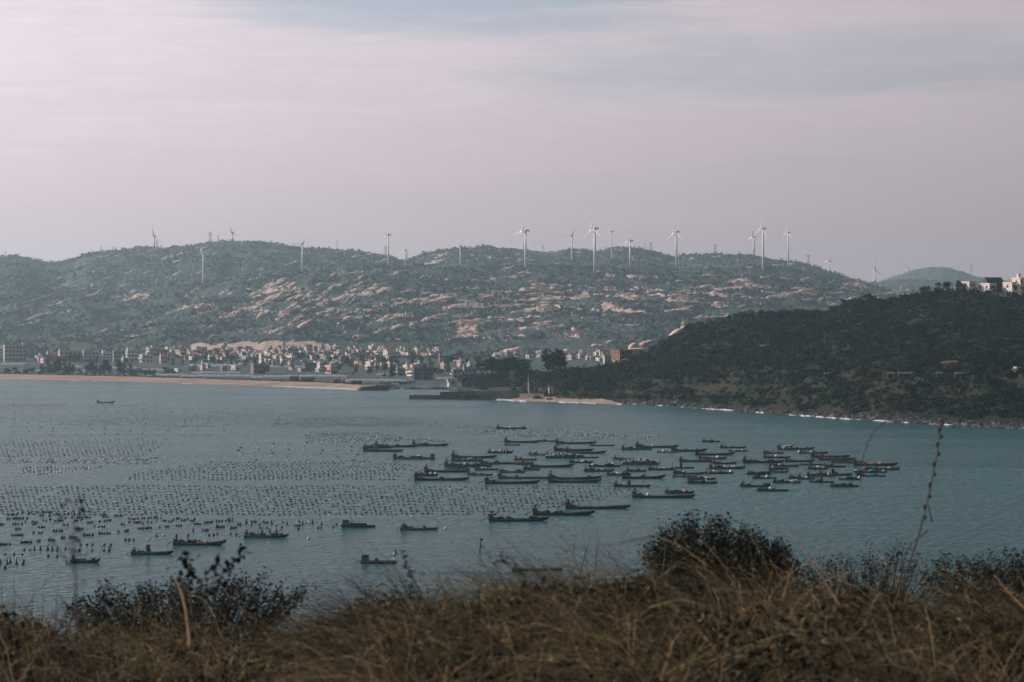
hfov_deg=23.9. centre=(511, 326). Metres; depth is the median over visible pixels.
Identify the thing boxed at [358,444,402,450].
fishing boat
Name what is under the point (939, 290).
headland tree
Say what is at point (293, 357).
house
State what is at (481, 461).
fishing boat
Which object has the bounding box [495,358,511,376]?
tree
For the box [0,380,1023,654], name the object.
water
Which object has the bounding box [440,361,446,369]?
house
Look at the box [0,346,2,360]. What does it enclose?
apartment building
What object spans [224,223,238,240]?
wind turbine
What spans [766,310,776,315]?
headland tree
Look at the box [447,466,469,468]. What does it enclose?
fishing boat
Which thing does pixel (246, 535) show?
fishing boat
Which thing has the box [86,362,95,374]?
tree
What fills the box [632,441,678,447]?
fishing boat
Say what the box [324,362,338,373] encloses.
house
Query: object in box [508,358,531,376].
tree
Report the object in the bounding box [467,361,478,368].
house
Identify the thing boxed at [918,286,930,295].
headland tree
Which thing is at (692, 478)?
fishing boat
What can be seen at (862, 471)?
fishing boat
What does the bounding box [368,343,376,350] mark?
house
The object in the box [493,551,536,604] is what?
twig
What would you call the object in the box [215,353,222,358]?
house
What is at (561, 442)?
fishing boat
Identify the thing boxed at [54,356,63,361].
tree
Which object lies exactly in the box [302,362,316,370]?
house
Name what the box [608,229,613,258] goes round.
wind turbine
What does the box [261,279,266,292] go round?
pylon
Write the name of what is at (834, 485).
fishing boat
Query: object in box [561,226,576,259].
wind turbine
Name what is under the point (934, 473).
twig
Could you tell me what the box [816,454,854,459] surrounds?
fishing boat
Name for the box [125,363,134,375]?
tree
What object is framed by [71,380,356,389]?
beach surf
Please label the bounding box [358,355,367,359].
tree
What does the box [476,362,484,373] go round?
tree
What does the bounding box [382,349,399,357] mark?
house
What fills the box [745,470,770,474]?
fishing boat
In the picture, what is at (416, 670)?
dry grass
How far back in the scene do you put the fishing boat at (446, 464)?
689.99 m
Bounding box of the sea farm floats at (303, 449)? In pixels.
[237,442,357,460]
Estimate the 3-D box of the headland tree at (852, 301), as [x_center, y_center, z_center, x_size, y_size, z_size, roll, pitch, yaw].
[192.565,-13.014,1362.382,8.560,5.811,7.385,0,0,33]
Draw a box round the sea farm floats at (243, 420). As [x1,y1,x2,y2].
[54,411,431,425]
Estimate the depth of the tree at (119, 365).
1835.60 m
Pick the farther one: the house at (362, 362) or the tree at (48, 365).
the house at (362, 362)
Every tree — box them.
[11,367,20,373]
[22,368,30,373]
[38,363,45,373]
[42,360,51,373]
[45,356,53,362]
[49,362,58,373]
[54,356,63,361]
[54,359,62,372]
[59,361,68,374]
[64,363,72,373]
[67,353,72,362]
[70,354,81,361]
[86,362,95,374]
[96,364,105,374]
[100,359,108,373]
[106,364,112,372]
[114,360,122,374]
[118,362,126,374]
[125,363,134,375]
[141,369,150,374]
[148,369,156,376]
[162,366,169,372]
[191,355,197,363]
[200,355,208,361]
[209,357,216,363]
[293,352,302,357]
[343,357,351,365]
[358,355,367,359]
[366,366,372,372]
[376,356,386,361]
[389,368,396,375]
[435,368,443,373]
[444,356,452,362]
[450,352,461,359]
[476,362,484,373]
[480,359,495,374]
[488,356,495,375]
[489,358,507,374]
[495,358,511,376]
[499,358,515,376]
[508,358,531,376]
[510,356,518,376]
[518,364,533,375]
[541,348,554,373]
[549,349,572,374]
[682,323,697,331]
[692,321,706,328]
[705,318,715,326]
[746,310,755,316]
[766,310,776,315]
[772,310,782,316]
[781,309,792,316]
[793,309,800,315]
[799,310,811,315]
[809,309,822,317]
[829,306,839,311]
[839,299,848,308]
[847,299,859,305]
[857,299,864,304]
[858,293,878,304]
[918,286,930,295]
[934,282,942,294]
[942,280,950,295]
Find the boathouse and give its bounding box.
[527,382,538,392]
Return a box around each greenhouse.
[0,363,28,365]
[63,365,84,367]
[137,368,166,370]
[144,374,187,375]
[180,374,257,376]
[188,364,241,366]
[192,371,215,373]
[216,371,242,373]
[252,375,299,377]
[299,374,349,377]
[345,379,409,381]
[436,377,454,379]
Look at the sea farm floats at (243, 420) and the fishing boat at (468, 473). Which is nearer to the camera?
the fishing boat at (468, 473)
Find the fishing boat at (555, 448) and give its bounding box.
[550,444,592,450]
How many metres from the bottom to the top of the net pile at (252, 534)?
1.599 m
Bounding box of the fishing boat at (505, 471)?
[499,467,524,472]
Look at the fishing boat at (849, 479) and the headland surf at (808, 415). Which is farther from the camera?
the headland surf at (808, 415)
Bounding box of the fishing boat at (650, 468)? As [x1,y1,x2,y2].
[645,465,675,469]
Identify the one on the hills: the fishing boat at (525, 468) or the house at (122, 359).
the house at (122, 359)
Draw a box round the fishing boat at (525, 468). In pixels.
[522,465,540,469]
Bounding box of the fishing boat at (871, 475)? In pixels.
[857,471,885,476]
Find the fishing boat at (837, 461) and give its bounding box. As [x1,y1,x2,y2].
[827,457,863,462]
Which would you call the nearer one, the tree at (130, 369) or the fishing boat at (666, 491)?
the fishing boat at (666, 491)
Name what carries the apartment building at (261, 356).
on the hills
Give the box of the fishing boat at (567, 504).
[558,498,640,508]
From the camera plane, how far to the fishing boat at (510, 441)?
832.66 m
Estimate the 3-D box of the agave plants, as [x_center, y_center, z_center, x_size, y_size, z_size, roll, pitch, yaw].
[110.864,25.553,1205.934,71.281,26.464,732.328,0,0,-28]
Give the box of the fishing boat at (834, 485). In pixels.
[828,481,858,486]
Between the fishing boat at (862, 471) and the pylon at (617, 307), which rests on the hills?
the pylon at (617, 307)
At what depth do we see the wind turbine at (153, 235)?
4848.53 m
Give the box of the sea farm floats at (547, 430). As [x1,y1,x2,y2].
[451,429,631,436]
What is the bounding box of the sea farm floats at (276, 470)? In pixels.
[128,460,413,479]
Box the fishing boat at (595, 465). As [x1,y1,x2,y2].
[586,461,620,466]
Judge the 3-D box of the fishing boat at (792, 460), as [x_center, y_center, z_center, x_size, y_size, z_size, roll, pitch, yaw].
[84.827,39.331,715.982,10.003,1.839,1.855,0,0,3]
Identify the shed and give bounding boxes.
[289,376,298,380]
[301,377,314,381]
[446,378,457,386]
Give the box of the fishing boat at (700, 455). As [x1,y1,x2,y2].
[698,454,726,458]
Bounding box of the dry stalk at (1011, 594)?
[996,577,1023,607]
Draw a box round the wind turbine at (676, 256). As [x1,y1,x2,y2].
[667,226,681,266]
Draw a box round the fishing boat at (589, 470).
[582,466,614,471]
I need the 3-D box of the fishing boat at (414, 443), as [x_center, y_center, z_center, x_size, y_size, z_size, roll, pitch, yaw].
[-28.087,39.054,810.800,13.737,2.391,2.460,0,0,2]
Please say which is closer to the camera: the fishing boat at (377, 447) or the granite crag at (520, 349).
the fishing boat at (377, 447)
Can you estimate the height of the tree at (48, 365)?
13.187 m
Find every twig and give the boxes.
[174,551,201,620]
[202,554,222,626]
[214,546,251,620]
[387,549,430,615]
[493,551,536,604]
[592,533,661,547]
[860,396,901,491]
[880,392,943,642]
[935,582,969,610]
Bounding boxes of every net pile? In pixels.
[177,536,195,542]
[248,532,262,535]
[450,462,468,464]
[498,516,512,518]
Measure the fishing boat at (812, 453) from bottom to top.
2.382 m
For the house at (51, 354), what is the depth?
2290.28 m
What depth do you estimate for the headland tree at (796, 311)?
1387.05 m
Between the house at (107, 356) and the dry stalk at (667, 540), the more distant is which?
the house at (107, 356)
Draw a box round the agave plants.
[463,362,996,412]
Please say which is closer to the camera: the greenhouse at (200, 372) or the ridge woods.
the greenhouse at (200, 372)
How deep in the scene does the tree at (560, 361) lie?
1388.11 m
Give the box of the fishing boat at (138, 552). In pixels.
[127,545,173,554]
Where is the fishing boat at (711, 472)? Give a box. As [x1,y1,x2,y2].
[705,467,733,473]
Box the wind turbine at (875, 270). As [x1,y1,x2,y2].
[865,259,881,280]
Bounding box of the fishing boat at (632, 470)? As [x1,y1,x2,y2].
[624,467,646,471]
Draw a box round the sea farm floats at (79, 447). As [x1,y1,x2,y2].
[0,439,162,456]
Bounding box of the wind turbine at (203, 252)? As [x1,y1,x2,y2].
[199,251,205,283]
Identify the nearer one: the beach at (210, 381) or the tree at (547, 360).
the tree at (547, 360)
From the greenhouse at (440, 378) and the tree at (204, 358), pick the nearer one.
the greenhouse at (440, 378)
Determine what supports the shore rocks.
in the water
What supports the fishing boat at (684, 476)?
on the water
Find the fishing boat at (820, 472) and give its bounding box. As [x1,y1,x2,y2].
[819,469,852,474]
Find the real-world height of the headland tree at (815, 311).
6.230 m
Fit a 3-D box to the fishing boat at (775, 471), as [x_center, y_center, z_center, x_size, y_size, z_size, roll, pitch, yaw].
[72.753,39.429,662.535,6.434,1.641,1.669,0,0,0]
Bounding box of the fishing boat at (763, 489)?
[757,485,800,491]
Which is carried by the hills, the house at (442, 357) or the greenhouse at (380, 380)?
the house at (442, 357)
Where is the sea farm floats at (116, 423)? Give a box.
[0,407,224,435]
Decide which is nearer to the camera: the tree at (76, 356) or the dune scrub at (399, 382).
the dune scrub at (399, 382)
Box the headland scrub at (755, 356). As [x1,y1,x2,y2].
[458,286,1023,418]
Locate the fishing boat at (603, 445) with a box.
[590,442,614,445]
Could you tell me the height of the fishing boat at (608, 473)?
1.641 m
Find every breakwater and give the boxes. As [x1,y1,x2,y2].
[409,393,518,399]
[440,391,522,397]
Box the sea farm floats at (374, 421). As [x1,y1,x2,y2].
[273,417,496,427]
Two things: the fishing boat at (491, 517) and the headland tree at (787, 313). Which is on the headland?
the headland tree at (787, 313)
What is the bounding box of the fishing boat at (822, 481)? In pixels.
[810,478,833,482]
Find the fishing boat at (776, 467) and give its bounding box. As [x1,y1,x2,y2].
[766,464,788,468]
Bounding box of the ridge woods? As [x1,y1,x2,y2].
[0,239,1009,296]
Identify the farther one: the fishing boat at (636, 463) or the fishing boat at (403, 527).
the fishing boat at (636, 463)
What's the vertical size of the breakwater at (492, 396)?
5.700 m
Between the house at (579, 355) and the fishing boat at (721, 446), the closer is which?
the fishing boat at (721, 446)
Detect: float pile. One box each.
[490,449,507,452]
[546,452,579,457]
[621,458,659,463]
[782,444,797,448]
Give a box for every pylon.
[42,316,52,342]
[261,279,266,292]
[614,300,619,316]
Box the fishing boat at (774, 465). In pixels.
[767,461,798,466]
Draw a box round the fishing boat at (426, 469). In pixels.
[418,464,469,471]
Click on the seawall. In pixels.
(532, 395)
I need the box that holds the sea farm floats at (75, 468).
[18,466,101,473]
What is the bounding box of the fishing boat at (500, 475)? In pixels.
[492,470,547,478]
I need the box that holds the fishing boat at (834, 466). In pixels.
[820,462,845,466]
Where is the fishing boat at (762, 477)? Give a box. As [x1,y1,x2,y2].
[752,473,776,478]
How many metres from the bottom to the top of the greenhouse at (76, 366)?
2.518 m
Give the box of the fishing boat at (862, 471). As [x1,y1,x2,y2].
[852,467,887,472]
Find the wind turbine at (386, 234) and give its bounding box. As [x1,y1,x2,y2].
[382,225,390,264]
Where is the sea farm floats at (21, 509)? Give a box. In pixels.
[0,485,646,514]
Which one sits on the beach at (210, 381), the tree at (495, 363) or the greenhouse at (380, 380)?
the greenhouse at (380, 380)
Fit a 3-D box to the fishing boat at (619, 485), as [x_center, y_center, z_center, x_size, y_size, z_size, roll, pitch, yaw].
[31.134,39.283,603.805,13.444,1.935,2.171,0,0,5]
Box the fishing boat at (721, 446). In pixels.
[717,443,746,447]
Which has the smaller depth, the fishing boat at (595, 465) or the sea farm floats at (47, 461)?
the fishing boat at (595, 465)
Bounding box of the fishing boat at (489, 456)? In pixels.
[446,450,496,457]
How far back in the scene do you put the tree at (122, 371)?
1830.49 m
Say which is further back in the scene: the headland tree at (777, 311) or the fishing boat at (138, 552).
the headland tree at (777, 311)
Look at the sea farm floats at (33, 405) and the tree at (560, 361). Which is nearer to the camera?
the sea farm floats at (33, 405)
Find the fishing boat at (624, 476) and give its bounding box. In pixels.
[617,471,674,478]
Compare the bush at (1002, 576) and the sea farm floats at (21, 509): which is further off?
the sea farm floats at (21, 509)
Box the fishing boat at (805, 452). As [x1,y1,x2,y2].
[797,448,827,453]
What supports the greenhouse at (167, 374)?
on the beach at (210, 381)
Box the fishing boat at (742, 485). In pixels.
[738,481,768,486]
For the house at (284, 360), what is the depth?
2223.92 m
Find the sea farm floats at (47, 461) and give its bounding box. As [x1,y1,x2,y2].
[0,457,177,463]
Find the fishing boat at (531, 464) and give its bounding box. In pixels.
[527,460,573,466]
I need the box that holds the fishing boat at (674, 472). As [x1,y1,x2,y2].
[670,468,705,473]
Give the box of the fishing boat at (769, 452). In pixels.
[763,449,783,453]
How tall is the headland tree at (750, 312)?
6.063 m
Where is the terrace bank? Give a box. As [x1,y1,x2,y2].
[940,360,959,368]
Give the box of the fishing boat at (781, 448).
[772,443,814,449]
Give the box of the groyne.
[357,386,388,389]
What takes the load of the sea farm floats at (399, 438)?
on the water
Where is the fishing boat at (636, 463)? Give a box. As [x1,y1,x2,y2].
[615,457,660,464]
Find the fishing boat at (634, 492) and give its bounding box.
[625,488,695,497]
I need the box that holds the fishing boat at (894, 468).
[861,463,900,469]
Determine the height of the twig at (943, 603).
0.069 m
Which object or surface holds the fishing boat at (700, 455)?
on the water
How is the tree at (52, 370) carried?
on the hills
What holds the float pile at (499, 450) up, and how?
on the fishing boat at (488, 451)
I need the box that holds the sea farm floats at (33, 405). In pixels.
[0,403,66,406]
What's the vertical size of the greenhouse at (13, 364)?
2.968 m
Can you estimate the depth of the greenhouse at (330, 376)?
1800.61 m
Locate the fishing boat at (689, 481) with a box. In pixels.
[684,478,717,483]
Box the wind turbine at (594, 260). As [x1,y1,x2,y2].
[584,210,598,272]
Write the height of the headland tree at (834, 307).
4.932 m
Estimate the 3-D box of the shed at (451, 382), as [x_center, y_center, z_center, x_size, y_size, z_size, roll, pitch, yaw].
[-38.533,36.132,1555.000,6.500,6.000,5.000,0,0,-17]
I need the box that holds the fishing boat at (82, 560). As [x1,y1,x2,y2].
[68,545,102,562]
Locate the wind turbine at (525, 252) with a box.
[514,218,529,267]
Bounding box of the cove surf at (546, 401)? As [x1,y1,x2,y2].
[497,399,620,404]
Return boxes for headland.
[461,296,1023,425]
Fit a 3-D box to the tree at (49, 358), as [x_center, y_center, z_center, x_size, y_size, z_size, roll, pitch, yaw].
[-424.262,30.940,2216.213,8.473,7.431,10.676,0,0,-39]
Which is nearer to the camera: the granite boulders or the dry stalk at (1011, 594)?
the dry stalk at (1011, 594)
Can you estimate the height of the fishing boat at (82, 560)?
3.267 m
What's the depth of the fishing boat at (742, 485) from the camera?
603.30 m
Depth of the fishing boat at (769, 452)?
761.37 m
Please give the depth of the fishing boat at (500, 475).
635.49 m
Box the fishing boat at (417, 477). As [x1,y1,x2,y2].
[408,472,469,479]
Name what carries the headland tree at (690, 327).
on the headland
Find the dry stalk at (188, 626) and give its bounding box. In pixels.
[171,571,191,648]
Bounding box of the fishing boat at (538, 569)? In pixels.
[512,567,561,570]
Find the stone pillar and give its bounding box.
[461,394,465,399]
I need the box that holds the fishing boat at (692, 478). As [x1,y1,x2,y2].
[684,474,715,479]
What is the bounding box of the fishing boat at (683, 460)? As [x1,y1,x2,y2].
[675,456,712,461]
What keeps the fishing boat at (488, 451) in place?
on the water
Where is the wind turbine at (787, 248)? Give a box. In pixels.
[782,228,790,265]
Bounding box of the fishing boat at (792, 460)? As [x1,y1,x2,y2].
[785,456,814,461]
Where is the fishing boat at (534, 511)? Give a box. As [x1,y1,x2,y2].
[525,504,594,514]
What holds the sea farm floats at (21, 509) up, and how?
on the water
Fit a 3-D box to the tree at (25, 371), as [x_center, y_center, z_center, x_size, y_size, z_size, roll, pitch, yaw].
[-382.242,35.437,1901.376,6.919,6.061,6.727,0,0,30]
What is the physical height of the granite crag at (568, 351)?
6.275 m
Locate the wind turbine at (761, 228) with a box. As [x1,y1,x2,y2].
[754,224,766,269]
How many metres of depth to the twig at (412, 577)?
12.07 m
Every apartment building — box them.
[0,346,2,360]
[3,342,26,361]
[57,348,81,361]
[82,349,98,361]
[112,348,124,362]
[125,347,137,360]
[259,351,264,362]
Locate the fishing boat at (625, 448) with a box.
[619,444,651,449]
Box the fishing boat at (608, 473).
[604,470,630,474]
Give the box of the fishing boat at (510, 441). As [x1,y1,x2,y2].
[501,436,539,442]
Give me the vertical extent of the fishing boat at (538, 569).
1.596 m
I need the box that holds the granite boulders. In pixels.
[39,266,906,341]
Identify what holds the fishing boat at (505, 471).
on the water
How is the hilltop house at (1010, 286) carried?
on the headland
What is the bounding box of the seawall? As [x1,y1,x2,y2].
[520,393,543,398]
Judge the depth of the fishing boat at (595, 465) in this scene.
690.17 m
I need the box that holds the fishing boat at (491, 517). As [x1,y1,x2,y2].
[481,511,548,520]
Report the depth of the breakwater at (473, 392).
1364.79 m
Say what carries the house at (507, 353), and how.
on the hills
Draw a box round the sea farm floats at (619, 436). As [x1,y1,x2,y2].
[576,434,659,439]
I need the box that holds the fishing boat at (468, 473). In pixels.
[464,470,492,474]
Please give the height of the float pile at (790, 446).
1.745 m
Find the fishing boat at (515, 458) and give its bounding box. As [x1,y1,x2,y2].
[514,456,536,459]
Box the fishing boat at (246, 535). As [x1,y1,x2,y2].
[239,529,288,537]
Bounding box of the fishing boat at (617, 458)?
[613,455,637,459]
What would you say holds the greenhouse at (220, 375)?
on the beach at (210, 381)
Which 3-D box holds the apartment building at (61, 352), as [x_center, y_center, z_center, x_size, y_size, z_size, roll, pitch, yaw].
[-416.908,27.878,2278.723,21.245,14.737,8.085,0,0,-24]
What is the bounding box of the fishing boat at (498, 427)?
[493,424,526,428]
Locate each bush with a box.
[39,565,316,665]
[349,583,432,618]
[636,506,809,602]
[798,538,944,604]
[910,546,1023,611]
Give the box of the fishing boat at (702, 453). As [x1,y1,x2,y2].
[690,448,734,454]
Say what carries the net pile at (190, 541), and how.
on the fishing boat at (221, 542)
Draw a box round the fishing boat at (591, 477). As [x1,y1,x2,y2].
[542,471,608,478]
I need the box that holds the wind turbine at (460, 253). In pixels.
[455,243,461,266]
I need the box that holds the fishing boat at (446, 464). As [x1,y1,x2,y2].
[439,459,492,466]
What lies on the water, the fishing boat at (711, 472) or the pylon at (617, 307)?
the fishing boat at (711, 472)
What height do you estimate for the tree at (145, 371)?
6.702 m
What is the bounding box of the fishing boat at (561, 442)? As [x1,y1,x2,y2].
[552,437,596,443]
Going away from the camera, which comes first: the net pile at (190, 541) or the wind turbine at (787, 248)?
the net pile at (190, 541)
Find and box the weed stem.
[49,498,100,642]
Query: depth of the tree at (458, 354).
2276.71 m
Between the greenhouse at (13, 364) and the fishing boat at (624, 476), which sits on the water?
the fishing boat at (624, 476)
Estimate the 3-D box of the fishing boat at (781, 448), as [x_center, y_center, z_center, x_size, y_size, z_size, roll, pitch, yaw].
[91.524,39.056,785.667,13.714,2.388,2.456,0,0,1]
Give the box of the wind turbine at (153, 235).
[145,231,162,247]
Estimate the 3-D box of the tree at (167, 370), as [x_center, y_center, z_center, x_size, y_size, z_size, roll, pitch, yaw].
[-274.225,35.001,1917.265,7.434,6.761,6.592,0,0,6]
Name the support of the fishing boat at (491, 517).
on the water
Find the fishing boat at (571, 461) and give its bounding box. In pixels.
[568,458,593,462]
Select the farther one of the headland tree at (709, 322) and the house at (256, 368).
the house at (256, 368)
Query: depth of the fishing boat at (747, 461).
709.32 m
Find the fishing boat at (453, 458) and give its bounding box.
[448,456,479,460]
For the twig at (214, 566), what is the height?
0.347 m
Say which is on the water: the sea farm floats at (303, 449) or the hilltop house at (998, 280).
the sea farm floats at (303, 449)
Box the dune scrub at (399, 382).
[0,372,414,384]
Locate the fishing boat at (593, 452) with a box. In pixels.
[562,446,605,453]
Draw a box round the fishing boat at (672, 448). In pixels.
[667,445,706,450]
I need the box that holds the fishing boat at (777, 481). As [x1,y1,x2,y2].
[773,478,800,482]
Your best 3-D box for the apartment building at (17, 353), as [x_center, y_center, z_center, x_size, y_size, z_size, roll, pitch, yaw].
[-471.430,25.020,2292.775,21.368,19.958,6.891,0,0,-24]
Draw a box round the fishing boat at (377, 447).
[360,443,392,447]
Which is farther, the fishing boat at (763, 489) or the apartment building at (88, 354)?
the apartment building at (88, 354)
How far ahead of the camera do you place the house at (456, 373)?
1762.20 m
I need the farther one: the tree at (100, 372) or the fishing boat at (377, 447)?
the tree at (100, 372)
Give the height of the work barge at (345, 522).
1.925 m
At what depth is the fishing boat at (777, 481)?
618.16 m
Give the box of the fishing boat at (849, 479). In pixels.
[839,478,859,479]
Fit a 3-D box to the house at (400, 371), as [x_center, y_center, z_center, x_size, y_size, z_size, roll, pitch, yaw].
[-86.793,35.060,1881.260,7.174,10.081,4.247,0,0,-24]
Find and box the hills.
[0,241,1011,388]
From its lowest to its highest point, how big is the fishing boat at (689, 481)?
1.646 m
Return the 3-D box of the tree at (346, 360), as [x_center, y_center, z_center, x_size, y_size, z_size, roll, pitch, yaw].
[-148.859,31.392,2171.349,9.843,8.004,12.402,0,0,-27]
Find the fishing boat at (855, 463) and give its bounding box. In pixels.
[848,458,897,465]
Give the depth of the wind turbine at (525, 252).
3638.70 m
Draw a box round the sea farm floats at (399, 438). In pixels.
[305,432,447,441]
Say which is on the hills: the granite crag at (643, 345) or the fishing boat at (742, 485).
the granite crag at (643, 345)
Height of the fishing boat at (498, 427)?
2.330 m
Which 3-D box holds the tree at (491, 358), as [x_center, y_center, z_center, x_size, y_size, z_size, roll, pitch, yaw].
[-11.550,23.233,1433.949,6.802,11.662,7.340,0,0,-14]
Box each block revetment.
[457,387,468,391]
[488,387,511,390]
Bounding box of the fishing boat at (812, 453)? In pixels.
[806,450,850,456]
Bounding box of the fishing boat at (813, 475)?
[804,471,835,476]
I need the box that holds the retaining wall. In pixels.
[993,292,1011,297]
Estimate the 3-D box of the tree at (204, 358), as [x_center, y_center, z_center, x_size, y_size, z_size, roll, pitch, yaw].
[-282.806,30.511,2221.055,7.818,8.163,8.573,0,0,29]
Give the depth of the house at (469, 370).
1762.28 m
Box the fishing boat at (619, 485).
[611,480,659,486]
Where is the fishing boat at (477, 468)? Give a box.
[474,465,498,469]
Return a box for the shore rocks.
[614,399,1023,428]
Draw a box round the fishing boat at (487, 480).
[478,475,539,483]
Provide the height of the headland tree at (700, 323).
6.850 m
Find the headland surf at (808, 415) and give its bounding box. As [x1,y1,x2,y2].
[657,405,951,424]
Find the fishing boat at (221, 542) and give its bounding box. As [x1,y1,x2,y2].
[167,536,226,544]
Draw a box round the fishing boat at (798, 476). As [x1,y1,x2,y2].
[788,473,814,478]
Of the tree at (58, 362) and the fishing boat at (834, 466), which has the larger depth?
the tree at (58, 362)
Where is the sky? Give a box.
[0,0,1023,281]
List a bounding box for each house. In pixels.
[40,356,45,362]
[46,351,57,359]
[100,350,112,361]
[121,355,129,362]
[138,352,152,362]
[146,345,156,354]
[159,353,166,363]
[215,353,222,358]
[220,366,226,370]
[231,365,238,370]
[233,360,240,364]
[250,363,264,373]
[280,358,288,363]
[285,346,294,352]
[286,353,296,360]
[288,364,294,369]
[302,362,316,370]
[303,345,310,350]
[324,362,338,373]
[359,360,366,365]
[364,359,373,369]
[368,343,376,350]
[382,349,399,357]
[396,365,405,375]
[403,362,409,372]
[407,364,433,379]
[418,360,426,366]
[438,352,445,361]
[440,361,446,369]
[450,366,461,378]
[456,358,464,366]
[460,364,475,377]
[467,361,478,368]
[503,350,511,356]
[526,354,533,358]
[566,353,575,359]
[575,352,583,357]
[602,355,611,363]
[610,349,632,362]
[952,280,964,292]
[961,281,975,291]
[977,283,996,292]
[983,277,1002,291]
[1002,282,1016,292]
[1011,274,1023,296]
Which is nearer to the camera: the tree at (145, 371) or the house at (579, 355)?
the tree at (145, 371)
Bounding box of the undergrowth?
[0,569,1023,681]
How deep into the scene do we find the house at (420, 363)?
2101.58 m
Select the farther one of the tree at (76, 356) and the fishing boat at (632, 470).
the tree at (76, 356)
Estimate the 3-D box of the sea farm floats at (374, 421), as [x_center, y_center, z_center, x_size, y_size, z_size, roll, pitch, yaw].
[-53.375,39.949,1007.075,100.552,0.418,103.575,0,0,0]
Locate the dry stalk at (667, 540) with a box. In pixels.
[602,511,707,566]
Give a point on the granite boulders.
(542, 299)
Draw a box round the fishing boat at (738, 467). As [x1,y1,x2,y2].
[706,462,745,468]
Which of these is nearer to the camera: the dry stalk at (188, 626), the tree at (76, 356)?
the dry stalk at (188, 626)
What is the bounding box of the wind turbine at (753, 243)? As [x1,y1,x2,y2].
[745,223,760,255]
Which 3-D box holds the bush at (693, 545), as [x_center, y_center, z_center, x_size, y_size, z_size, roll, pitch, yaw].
[1.992,2.432,23.266,1.619,1.408,2.315,0,0,0]
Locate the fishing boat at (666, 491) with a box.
[662,487,693,492]
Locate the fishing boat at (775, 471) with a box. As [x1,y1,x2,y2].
[768,467,788,472]
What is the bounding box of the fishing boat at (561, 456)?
[540,451,583,457]
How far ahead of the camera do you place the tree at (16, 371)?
1904.27 m
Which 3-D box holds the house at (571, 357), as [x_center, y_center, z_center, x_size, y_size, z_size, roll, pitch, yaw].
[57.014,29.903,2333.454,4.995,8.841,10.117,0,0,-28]
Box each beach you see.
[0,374,398,388]
[510,397,620,403]
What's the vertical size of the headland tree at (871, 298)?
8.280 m
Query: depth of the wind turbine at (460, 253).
3749.28 m
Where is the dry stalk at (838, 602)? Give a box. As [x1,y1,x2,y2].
[756,508,841,606]
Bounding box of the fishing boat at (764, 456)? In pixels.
[762,453,790,457]
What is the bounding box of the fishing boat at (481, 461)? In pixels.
[475,456,529,463]
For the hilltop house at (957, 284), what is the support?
on the headland
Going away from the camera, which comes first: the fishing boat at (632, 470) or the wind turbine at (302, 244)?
the fishing boat at (632, 470)
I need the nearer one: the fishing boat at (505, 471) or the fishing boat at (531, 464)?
the fishing boat at (505, 471)
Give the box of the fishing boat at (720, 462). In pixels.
[712,459,736,463]
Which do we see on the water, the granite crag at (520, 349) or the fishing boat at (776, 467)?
the fishing boat at (776, 467)
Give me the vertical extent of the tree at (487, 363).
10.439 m
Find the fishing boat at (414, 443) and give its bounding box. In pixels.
[409,440,447,445]
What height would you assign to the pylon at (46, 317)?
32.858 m
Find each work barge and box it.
[339,519,374,526]
[357,554,396,562]
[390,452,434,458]
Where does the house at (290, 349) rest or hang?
on the hills
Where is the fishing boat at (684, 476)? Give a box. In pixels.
[672,471,696,476]
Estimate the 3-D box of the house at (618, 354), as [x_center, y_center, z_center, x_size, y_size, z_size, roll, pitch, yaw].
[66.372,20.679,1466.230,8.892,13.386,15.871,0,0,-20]
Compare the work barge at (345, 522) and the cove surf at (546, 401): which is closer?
the work barge at (345, 522)
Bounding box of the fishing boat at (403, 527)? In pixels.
[396,523,438,529]
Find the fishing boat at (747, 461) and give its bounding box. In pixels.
[739,456,783,462]
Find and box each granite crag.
[503,347,523,354]
[563,349,575,354]
[571,327,582,334]
[591,340,612,347]
[628,340,652,350]
[669,321,688,337]
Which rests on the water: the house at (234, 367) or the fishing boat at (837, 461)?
the fishing boat at (837, 461)
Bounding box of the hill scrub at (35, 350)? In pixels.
[0,239,920,358]
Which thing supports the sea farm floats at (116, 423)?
on the water
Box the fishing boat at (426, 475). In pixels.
[413,470,437,475]
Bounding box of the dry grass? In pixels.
[0,497,1023,681]
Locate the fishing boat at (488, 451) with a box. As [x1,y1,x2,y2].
[485,448,513,452]
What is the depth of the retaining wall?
1303.05 m
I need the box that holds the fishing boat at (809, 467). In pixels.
[807,464,827,468]
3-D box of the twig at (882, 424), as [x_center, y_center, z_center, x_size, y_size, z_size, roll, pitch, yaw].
[2.146,0.695,14.236,0.070,0.586,0.440,0,0,-24]
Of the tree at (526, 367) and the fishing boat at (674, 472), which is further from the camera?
the tree at (526, 367)
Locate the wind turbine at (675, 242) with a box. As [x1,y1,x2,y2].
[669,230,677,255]
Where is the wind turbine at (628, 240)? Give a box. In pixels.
[625,236,633,267]
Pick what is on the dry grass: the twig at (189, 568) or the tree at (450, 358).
the twig at (189, 568)
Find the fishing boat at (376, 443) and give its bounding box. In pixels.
[374,440,417,446]
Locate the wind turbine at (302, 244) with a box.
[294,237,306,271]
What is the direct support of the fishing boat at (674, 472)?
on the water
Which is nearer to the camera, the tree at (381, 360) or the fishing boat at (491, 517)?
the fishing boat at (491, 517)
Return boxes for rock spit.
[389,387,448,388]
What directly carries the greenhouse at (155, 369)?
on the hills

